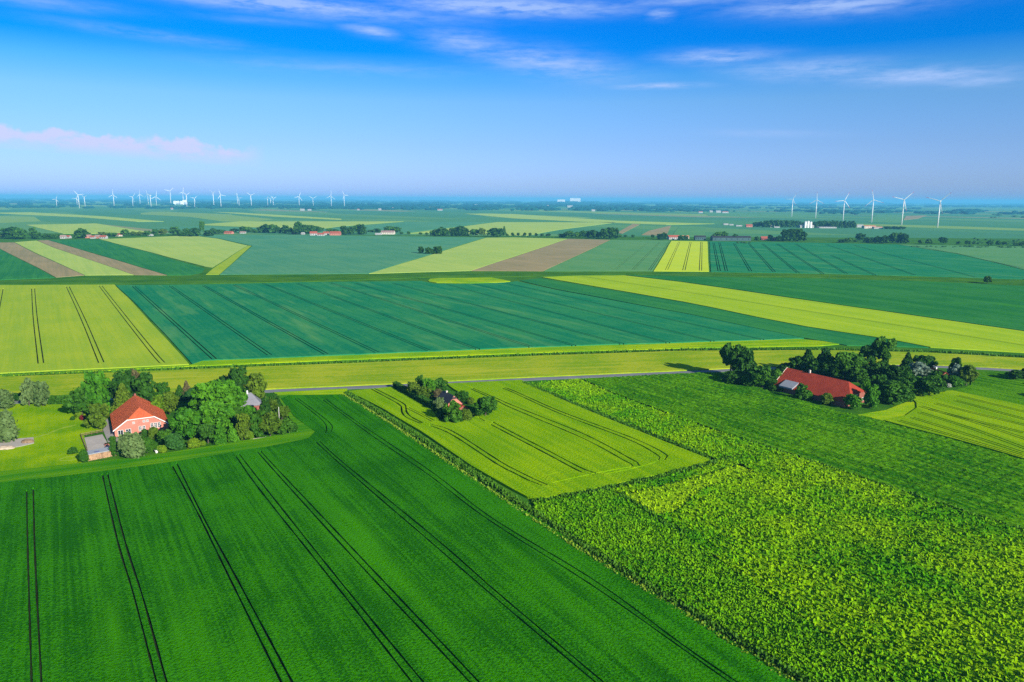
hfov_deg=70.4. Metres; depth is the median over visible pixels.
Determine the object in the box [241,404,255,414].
tree
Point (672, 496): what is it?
crop patch
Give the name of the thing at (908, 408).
lime margin
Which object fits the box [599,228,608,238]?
tree
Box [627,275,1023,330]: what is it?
corn field
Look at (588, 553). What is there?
verge grass
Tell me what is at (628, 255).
field
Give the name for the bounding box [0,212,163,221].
field
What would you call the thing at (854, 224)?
tree
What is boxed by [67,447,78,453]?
shrub
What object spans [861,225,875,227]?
works hall
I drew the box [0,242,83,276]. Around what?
field
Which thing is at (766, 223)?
tree
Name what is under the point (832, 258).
field
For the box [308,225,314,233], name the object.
tree
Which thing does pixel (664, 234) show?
tree
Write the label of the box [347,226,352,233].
tree
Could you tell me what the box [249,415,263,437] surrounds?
tree
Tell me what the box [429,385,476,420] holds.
garden ground
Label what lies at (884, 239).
tree
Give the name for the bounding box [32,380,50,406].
willow
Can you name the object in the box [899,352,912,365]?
spruce
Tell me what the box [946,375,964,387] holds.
shrub
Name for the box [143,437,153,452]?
shrub
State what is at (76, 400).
tree
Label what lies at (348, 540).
wheat field
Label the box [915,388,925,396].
shrub
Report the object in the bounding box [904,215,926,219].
field
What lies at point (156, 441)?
garden ground
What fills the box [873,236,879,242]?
tree
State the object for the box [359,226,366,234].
tree
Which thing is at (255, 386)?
tree
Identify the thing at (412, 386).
tree
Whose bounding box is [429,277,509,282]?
corn field
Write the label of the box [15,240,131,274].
field
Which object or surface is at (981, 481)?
pasture
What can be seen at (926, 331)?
corn field
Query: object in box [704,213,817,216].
field
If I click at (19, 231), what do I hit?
tree
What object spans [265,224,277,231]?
tree
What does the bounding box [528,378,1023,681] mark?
leafy field
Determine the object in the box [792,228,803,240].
tree
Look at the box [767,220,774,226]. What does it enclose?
tree
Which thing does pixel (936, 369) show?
house
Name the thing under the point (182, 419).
tree
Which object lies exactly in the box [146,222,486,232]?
field
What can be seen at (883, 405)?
garden ground
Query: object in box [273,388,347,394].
grass verge
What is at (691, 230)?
field
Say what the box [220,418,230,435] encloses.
tree
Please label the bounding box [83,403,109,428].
tree
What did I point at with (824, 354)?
spruce
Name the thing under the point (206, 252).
field
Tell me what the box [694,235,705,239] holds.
shed
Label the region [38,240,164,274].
field
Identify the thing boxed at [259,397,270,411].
tree
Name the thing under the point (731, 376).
shrub
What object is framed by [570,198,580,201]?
factory hall
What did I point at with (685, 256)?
field
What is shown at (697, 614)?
ditch plants
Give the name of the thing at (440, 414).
shrub
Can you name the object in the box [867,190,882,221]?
wind turbine
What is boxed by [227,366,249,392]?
tree
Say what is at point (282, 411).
tree
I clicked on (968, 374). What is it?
tree
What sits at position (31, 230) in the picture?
tree
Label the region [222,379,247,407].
chestnut
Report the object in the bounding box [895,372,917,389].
tree
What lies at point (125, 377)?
tree
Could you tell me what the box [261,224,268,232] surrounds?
tree
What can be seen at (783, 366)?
shrub
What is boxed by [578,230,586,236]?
tree
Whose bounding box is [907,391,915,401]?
shrub
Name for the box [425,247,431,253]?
tree
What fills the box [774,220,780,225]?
tree
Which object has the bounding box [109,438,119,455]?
shrub
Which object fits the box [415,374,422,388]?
tree
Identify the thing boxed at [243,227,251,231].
tree
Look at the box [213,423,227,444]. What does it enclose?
columnar tree
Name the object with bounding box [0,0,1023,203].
sky
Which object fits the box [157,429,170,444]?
shrub
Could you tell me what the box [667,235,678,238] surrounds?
farmhouse
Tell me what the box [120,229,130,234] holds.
tree
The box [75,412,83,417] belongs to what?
shrub
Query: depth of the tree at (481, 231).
1536.60 m
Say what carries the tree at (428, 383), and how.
on the garden ground at (472, 409)
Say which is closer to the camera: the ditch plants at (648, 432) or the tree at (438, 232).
the ditch plants at (648, 432)
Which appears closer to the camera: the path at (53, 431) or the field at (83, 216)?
the path at (53, 431)
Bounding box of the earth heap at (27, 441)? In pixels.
[21,439,34,442]
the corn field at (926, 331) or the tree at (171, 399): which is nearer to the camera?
the tree at (171, 399)
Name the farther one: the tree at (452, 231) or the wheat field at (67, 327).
the tree at (452, 231)
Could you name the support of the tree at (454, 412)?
on the barley field at (527, 441)
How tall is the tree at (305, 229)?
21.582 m
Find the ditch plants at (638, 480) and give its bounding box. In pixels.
[531,453,742,502]
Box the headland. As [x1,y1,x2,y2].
[0,394,314,481]
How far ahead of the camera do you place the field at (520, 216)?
2873.67 m
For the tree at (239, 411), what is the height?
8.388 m
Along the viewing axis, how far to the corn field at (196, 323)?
472.61 m
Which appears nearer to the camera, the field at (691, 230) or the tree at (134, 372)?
the tree at (134, 372)
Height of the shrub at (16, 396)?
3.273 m
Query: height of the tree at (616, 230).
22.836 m
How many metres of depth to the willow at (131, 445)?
219.00 m
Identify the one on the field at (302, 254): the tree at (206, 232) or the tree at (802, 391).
the tree at (206, 232)
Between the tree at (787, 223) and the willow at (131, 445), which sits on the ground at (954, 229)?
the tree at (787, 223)
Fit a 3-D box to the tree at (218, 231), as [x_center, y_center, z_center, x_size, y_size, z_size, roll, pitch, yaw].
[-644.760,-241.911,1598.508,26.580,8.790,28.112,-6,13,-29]
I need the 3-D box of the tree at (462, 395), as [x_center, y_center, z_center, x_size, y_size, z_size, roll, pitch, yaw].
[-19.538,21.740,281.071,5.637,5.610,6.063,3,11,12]
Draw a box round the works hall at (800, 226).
[797,225,813,227]
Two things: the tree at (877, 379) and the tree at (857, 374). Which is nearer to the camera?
the tree at (877, 379)
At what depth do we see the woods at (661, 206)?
7636.19 m
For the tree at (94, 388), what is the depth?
261.37 m
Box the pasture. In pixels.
[582,372,1023,527]
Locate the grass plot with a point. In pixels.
(1002, 386)
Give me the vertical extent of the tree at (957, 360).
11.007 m
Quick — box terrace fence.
[80,430,102,450]
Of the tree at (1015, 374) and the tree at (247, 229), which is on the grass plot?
the tree at (1015, 374)
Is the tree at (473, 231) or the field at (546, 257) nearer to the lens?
the field at (546, 257)
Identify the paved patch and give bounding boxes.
[0,437,32,446]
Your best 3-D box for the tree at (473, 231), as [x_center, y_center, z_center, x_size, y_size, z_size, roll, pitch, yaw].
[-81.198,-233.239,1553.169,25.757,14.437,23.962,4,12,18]
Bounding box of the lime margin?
[857,400,917,421]
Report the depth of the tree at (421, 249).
1050.31 m
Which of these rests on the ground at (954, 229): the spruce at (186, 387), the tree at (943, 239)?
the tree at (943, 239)
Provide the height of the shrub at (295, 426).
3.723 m
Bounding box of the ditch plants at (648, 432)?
[523,381,711,458]
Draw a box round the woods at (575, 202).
[537,201,604,203]
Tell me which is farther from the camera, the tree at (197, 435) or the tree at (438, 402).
the tree at (438, 402)
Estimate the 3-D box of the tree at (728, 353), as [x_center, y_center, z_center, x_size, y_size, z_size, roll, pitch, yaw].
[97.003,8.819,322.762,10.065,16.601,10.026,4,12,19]
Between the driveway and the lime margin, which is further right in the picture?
the lime margin
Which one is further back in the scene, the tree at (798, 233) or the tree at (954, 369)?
the tree at (798, 233)
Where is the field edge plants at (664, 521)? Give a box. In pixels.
[618,492,686,532]
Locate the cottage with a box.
[239,390,260,410]
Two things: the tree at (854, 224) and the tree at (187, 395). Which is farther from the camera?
the tree at (854, 224)
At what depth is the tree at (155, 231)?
1509.93 m
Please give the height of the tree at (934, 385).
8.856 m
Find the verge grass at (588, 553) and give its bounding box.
[342,393,797,681]
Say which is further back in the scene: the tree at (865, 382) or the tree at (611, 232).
the tree at (611, 232)
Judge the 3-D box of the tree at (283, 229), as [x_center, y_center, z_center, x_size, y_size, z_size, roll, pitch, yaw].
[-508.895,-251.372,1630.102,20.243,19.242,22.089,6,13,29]
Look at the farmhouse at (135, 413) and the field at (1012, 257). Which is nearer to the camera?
the farmhouse at (135, 413)
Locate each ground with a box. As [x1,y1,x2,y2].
[0,199,1023,681]
[83,392,295,461]
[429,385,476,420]
[759,369,969,413]
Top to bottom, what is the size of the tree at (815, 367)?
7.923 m
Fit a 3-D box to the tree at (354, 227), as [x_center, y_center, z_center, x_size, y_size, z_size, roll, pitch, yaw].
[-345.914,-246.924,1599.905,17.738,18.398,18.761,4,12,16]
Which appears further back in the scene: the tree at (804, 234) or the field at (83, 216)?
the field at (83, 216)
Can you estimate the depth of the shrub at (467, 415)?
258.40 m
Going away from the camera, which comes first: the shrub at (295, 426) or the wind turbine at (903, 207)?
the shrub at (295, 426)
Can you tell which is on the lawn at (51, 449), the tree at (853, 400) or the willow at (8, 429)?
the willow at (8, 429)
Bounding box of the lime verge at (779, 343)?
[0,339,836,375]
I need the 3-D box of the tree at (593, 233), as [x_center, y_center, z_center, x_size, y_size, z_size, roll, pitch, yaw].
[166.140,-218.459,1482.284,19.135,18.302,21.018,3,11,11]
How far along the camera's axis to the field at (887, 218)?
3160.63 m
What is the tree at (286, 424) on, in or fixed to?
on the garden ground at (156, 441)
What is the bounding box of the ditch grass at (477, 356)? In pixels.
[1,347,1023,376]
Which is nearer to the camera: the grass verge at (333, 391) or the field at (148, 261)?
the grass verge at (333, 391)
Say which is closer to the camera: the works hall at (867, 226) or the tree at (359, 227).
the tree at (359, 227)
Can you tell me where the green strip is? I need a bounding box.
[533,488,891,681]
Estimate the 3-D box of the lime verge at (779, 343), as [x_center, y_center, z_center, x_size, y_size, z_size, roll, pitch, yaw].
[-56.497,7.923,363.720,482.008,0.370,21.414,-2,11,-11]
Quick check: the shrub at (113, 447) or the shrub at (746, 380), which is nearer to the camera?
the shrub at (113, 447)
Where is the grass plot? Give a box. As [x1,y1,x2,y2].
[954,371,1023,404]
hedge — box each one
[47,394,68,404]
[392,381,435,410]
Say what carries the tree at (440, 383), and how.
on the garden ground at (472, 409)
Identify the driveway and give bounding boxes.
[103,419,118,441]
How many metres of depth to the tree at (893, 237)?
1377.72 m
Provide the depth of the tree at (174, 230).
1510.03 m
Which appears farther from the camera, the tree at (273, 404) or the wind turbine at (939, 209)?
the wind turbine at (939, 209)
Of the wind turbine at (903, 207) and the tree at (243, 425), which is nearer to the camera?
the tree at (243, 425)
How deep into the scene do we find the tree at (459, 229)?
1544.69 m
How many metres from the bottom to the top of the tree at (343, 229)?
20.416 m
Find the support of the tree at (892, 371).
on the garden ground at (883, 405)
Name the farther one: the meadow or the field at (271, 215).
the field at (271, 215)
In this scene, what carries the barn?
on the garden ground at (883, 405)
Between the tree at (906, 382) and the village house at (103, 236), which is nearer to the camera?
the tree at (906, 382)
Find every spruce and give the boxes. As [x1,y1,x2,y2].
[110,382,132,411]
[174,385,183,400]
[181,381,190,400]
[797,349,819,372]
[808,347,837,377]
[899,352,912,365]
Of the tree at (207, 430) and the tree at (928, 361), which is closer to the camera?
the tree at (207, 430)
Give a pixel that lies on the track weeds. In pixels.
(910, 492)
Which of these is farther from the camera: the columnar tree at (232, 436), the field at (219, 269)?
the field at (219, 269)
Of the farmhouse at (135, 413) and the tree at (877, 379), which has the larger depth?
the tree at (877, 379)
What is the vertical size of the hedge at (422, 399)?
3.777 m
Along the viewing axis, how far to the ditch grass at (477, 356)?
364.47 m
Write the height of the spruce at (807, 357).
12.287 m
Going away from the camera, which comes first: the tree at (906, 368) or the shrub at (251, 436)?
the shrub at (251, 436)
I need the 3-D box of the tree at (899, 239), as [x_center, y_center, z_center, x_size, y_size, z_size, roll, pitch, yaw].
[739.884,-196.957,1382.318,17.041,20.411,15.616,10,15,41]
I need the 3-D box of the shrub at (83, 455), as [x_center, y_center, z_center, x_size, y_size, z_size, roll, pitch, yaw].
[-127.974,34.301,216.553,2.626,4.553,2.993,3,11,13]
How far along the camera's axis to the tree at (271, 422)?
239.89 m
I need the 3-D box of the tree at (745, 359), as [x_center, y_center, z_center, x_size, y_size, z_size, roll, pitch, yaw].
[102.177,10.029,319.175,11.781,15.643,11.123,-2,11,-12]
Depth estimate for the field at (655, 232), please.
1822.99 m
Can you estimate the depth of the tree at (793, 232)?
1416.32 m
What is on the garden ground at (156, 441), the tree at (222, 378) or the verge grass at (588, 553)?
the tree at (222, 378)
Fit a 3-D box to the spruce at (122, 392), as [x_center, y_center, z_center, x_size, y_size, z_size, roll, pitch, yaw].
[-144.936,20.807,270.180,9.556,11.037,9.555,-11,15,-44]
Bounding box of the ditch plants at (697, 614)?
[344,391,815,681]
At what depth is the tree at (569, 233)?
1500.03 m
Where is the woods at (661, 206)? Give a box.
[0,197,1023,214]
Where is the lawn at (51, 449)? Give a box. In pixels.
[0,404,101,470]
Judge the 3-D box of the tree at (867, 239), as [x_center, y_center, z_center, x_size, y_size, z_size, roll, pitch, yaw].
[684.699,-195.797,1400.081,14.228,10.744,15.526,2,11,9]
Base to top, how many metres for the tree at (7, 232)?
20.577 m
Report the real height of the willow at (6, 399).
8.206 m
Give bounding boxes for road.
[13,365,1019,403]
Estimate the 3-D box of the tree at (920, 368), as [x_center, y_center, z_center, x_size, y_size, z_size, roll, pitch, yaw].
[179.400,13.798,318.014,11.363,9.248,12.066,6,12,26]
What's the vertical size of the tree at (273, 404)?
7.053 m
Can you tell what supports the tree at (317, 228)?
on the ground at (954, 229)
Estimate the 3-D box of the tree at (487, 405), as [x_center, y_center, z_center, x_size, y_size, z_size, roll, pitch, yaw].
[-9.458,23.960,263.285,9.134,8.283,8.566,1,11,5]
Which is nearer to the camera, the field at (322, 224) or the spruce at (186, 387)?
the spruce at (186, 387)
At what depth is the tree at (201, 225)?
1532.29 m
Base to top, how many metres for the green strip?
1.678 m
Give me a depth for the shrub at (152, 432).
237.58 m
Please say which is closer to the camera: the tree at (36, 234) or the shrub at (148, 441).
the shrub at (148, 441)
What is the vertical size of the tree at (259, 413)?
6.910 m
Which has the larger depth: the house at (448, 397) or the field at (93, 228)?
the field at (93, 228)
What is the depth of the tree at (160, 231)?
1523.71 m
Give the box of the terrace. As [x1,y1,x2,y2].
[83,434,109,450]
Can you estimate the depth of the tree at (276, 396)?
268.80 m
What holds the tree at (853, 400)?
on the garden ground at (883, 405)
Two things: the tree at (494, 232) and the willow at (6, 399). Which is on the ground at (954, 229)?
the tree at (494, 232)
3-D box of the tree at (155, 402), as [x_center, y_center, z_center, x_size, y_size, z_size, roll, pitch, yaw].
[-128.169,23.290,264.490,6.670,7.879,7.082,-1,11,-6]
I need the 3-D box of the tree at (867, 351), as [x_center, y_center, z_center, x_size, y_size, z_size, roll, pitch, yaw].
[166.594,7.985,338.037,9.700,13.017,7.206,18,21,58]
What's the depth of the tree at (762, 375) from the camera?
304.79 m
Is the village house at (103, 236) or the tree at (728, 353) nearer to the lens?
the tree at (728, 353)
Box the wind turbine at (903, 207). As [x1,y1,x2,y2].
[895,194,910,224]
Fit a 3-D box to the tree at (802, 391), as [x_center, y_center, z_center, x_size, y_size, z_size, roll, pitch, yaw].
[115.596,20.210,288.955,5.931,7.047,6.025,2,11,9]
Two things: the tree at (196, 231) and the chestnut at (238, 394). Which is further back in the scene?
the tree at (196, 231)
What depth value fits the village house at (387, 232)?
1617.14 m
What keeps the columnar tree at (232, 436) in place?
on the garden ground at (156, 441)
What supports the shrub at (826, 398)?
on the garden ground at (883, 405)
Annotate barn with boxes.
[773,367,865,406]
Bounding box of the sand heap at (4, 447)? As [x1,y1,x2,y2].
[0,445,14,449]
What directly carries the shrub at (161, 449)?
on the garden ground at (156, 441)
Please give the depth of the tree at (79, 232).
1393.66 m
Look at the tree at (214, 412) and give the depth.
238.69 m
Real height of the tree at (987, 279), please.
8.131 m
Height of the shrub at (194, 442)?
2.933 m
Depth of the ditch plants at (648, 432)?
255.25 m
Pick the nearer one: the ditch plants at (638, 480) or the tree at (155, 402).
the ditch plants at (638, 480)
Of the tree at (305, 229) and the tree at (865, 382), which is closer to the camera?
the tree at (865, 382)
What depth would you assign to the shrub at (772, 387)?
302.10 m
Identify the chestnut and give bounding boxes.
[188,379,236,410]
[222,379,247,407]
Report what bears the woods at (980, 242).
on the ground at (954, 229)
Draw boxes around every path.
[33,425,74,437]
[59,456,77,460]
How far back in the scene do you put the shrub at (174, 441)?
226.54 m
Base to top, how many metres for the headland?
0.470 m
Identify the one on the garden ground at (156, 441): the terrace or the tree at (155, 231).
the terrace
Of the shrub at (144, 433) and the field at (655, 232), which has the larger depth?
the field at (655, 232)
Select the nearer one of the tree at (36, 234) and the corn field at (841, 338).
the corn field at (841, 338)
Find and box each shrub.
[11,392,20,400]
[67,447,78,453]
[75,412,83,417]
[78,449,88,462]
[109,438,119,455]
[140,429,147,437]
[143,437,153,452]
[148,426,157,438]
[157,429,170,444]
[157,445,168,452]
[164,432,185,449]
[187,438,201,448]
[248,431,254,438]
[286,422,298,432]
[432,389,441,398]
[435,407,446,418]
[461,408,472,420]
[466,397,473,404]
[720,370,746,384]
[738,374,758,386]
[767,385,776,390]
[776,362,791,370]
[819,393,834,404]
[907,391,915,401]
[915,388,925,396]
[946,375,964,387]
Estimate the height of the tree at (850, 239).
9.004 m
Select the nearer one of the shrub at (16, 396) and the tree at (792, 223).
the shrub at (16, 396)
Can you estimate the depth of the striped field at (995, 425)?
261.65 m
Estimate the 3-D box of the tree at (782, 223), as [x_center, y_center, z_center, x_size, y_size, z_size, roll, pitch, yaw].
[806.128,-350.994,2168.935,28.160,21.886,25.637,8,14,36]
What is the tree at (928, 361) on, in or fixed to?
on the garden ground at (883, 405)
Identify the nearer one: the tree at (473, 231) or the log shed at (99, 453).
the log shed at (99, 453)
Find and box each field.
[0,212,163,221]
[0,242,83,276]
[0,249,54,279]
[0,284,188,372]
[0,394,795,681]
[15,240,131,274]
[28,223,142,233]
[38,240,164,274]
[50,239,203,274]
[101,235,247,267]
[116,281,803,363]
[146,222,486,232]
[194,235,484,274]
[205,221,402,228]
[206,246,251,274]
[218,212,340,219]
[349,380,708,499]
[368,237,565,273]
[415,222,613,235]
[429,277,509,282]
[471,239,608,270]
[472,214,706,224]
[519,278,928,347]
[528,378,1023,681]
[542,275,1023,352]
[545,240,669,270]
[619,224,638,233]
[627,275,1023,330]
[642,226,670,235]
[654,241,708,271]
[673,226,704,235]
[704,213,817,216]
[709,241,1023,279]
[868,215,903,222]
[885,390,1023,458]
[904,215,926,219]
[904,245,1023,269]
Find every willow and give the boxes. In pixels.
[0,389,15,409]
[0,409,20,442]
[19,377,34,405]
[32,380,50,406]
[117,431,148,458]
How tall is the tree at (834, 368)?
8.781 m
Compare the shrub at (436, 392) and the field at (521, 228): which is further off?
the field at (521, 228)
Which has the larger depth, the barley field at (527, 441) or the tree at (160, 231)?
the tree at (160, 231)
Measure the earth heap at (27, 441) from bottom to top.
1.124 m
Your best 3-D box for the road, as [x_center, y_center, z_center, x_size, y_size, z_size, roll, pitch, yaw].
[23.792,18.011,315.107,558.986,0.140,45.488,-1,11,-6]
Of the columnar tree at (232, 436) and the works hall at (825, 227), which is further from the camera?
the works hall at (825, 227)
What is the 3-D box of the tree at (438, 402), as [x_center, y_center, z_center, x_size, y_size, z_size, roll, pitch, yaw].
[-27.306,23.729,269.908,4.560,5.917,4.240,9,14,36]
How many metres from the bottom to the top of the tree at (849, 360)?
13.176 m
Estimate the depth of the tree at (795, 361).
333.07 m
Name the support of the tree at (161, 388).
on the garden ground at (156, 441)
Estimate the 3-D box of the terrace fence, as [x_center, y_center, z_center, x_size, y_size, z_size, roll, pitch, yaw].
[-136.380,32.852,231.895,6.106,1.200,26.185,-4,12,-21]
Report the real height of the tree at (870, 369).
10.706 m
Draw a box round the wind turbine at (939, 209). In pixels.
[927,193,949,227]
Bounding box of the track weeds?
[750,438,1023,529]
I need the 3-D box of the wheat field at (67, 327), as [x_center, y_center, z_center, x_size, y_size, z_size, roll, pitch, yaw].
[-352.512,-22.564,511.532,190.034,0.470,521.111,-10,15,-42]
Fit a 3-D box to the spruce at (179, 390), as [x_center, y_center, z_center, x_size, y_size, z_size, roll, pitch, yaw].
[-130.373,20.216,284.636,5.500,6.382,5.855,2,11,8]
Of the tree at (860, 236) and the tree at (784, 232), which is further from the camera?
the tree at (860, 236)
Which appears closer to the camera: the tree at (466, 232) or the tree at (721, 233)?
the tree at (721, 233)
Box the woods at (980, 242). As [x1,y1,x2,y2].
[508,214,1023,247]
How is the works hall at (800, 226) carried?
on the ground at (954, 229)
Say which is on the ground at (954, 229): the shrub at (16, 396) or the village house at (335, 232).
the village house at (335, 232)
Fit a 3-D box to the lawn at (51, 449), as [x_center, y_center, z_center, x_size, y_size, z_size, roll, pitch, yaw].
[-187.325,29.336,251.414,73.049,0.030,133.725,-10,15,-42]
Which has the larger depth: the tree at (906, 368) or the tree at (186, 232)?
the tree at (186, 232)
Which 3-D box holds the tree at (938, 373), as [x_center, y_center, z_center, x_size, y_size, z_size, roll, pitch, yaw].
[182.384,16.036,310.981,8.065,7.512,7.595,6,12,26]
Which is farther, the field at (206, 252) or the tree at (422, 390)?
the field at (206, 252)
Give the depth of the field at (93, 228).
1829.33 m
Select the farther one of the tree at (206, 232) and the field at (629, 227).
the field at (629, 227)
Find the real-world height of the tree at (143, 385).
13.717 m
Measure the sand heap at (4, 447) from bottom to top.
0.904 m
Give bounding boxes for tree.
[0,226,27,236]
[12,228,26,237]
[27,227,37,238]
[32,232,41,237]
[61,386,91,414]
[73,228,88,237]
[80,371,110,415]
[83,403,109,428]
[106,232,117,235]
[107,370,134,399]
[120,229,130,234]
[128,368,139,395]
[131,372,156,401]
[151,229,158,234]
[151,394,168,411]
[154,382,169,396]
[157,391,179,413]
[158,229,167,233]
[168,227,180,234]
[168,406,200,438]
[180,228,190,235]
[182,387,192,406]
[190,228,201,235]
[195,422,204,438]
[196,423,216,442]
[198,401,237,425]
[199,221,204,230]
[203,230,214,235]
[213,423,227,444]
[214,229,225,232]
[214,375,227,381]
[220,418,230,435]
[226,423,239,442]
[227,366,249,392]
[229,407,245,428]
[235,413,252,439]
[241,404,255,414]
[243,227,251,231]
[243,372,267,398]
[249,409,264,416]
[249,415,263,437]
[258,410,281,435]
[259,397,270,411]
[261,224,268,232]
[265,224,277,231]
[268,399,278,410]
[269,393,281,405]
[272,405,290,418]
[277,418,294,433]
[281,225,288,232]
[292,221,302,233]
[301,224,309,233]
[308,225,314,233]
[312,226,320,231]
[340,226,348,234]
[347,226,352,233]
[351,225,357,232]
[355,224,366,233]
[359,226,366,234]
[406,381,419,391]
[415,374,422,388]
[415,386,431,397]
[417,246,423,252]
[422,378,435,394]
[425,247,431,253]
[433,246,439,253]
[433,397,444,409]
[435,227,446,235]
[435,377,447,390]
[442,400,461,422]
[449,228,456,235]
[454,225,465,235]
[454,390,468,402]
[461,228,469,235]
[469,229,478,234]
[473,396,497,415]
[478,228,485,234]
[490,228,501,235]
[564,230,574,236]
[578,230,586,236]
[589,230,597,237]
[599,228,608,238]
[606,227,615,238]
[613,228,618,237]
[659,232,667,238]
[714,231,723,235]
[719,342,741,370]
[732,346,757,373]
[746,365,783,386]
[762,220,769,226]
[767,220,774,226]
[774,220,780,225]
[779,220,785,226]
[780,229,790,240]
[784,220,790,226]
[787,228,796,240]
[789,220,795,226]
[789,355,803,369]
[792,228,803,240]
[795,383,809,399]
[801,231,807,239]
[806,360,823,373]
[820,360,847,377]
[826,351,867,378]
[843,393,862,408]
[845,237,852,241]
[848,367,869,382]
[850,221,856,227]
[855,233,865,239]
[858,378,870,391]
[859,344,879,368]
[861,356,876,377]
[863,237,870,241]
[863,384,880,408]
[869,374,890,385]
[871,336,896,363]
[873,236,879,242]
[873,360,889,374]
[877,379,911,403]
[878,235,889,242]
[881,364,903,379]
[889,232,899,242]
[894,377,913,388]
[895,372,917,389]
[896,232,902,242]
[900,233,909,242]
[900,365,915,373]
[909,361,933,378]
[912,355,937,367]
[915,375,946,395]
[927,370,947,381]
[938,237,948,242]
[947,363,960,376]
[948,357,962,368]
[958,364,979,384]
[983,276,992,283]
[1005,369,1022,378]
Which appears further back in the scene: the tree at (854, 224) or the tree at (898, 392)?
the tree at (854, 224)
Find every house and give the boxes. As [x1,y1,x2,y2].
[99,235,107,238]
[330,231,340,234]
[381,230,394,233]
[435,390,464,406]
[930,367,949,382]
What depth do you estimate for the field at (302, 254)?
1061.20 m
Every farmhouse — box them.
[110,393,168,436]
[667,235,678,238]
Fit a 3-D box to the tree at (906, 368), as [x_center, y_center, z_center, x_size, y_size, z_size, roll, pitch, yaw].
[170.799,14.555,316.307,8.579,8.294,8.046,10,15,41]
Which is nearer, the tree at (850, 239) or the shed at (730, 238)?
the tree at (850, 239)
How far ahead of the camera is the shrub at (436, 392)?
286.61 m
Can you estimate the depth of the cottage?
269.76 m
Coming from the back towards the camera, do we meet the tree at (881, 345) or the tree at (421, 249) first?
the tree at (421, 249)
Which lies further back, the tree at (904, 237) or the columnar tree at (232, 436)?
the tree at (904, 237)
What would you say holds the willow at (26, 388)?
on the lawn at (51, 449)
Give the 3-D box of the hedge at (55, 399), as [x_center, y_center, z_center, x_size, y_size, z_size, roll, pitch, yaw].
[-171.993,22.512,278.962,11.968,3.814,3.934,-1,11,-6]
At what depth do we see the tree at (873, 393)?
276.42 m
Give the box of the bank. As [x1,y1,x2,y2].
[0,272,1023,284]
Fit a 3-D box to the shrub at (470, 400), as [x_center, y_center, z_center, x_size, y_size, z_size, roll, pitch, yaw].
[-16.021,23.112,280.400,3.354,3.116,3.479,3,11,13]
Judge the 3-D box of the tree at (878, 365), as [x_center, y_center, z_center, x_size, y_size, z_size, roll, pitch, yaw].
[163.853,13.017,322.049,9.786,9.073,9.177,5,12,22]
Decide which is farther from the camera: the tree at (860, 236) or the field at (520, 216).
the field at (520, 216)
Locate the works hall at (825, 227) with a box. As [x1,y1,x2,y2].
[816,226,836,227]
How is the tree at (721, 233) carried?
on the ground at (954, 229)
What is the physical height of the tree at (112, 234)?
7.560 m
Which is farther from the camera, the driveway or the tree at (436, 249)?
the tree at (436, 249)
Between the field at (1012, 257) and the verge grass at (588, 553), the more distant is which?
the field at (1012, 257)
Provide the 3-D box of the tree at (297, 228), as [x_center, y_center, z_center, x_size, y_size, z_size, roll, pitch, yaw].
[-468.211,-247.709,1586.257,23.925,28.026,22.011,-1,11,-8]
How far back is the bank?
730.11 m
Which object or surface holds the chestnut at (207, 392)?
on the garden ground at (156, 441)
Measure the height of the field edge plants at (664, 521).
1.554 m
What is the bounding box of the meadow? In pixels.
[0,350,1023,398]
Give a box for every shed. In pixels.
[87,447,111,460]
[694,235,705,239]
[710,236,750,240]
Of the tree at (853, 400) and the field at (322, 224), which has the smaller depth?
the tree at (853, 400)

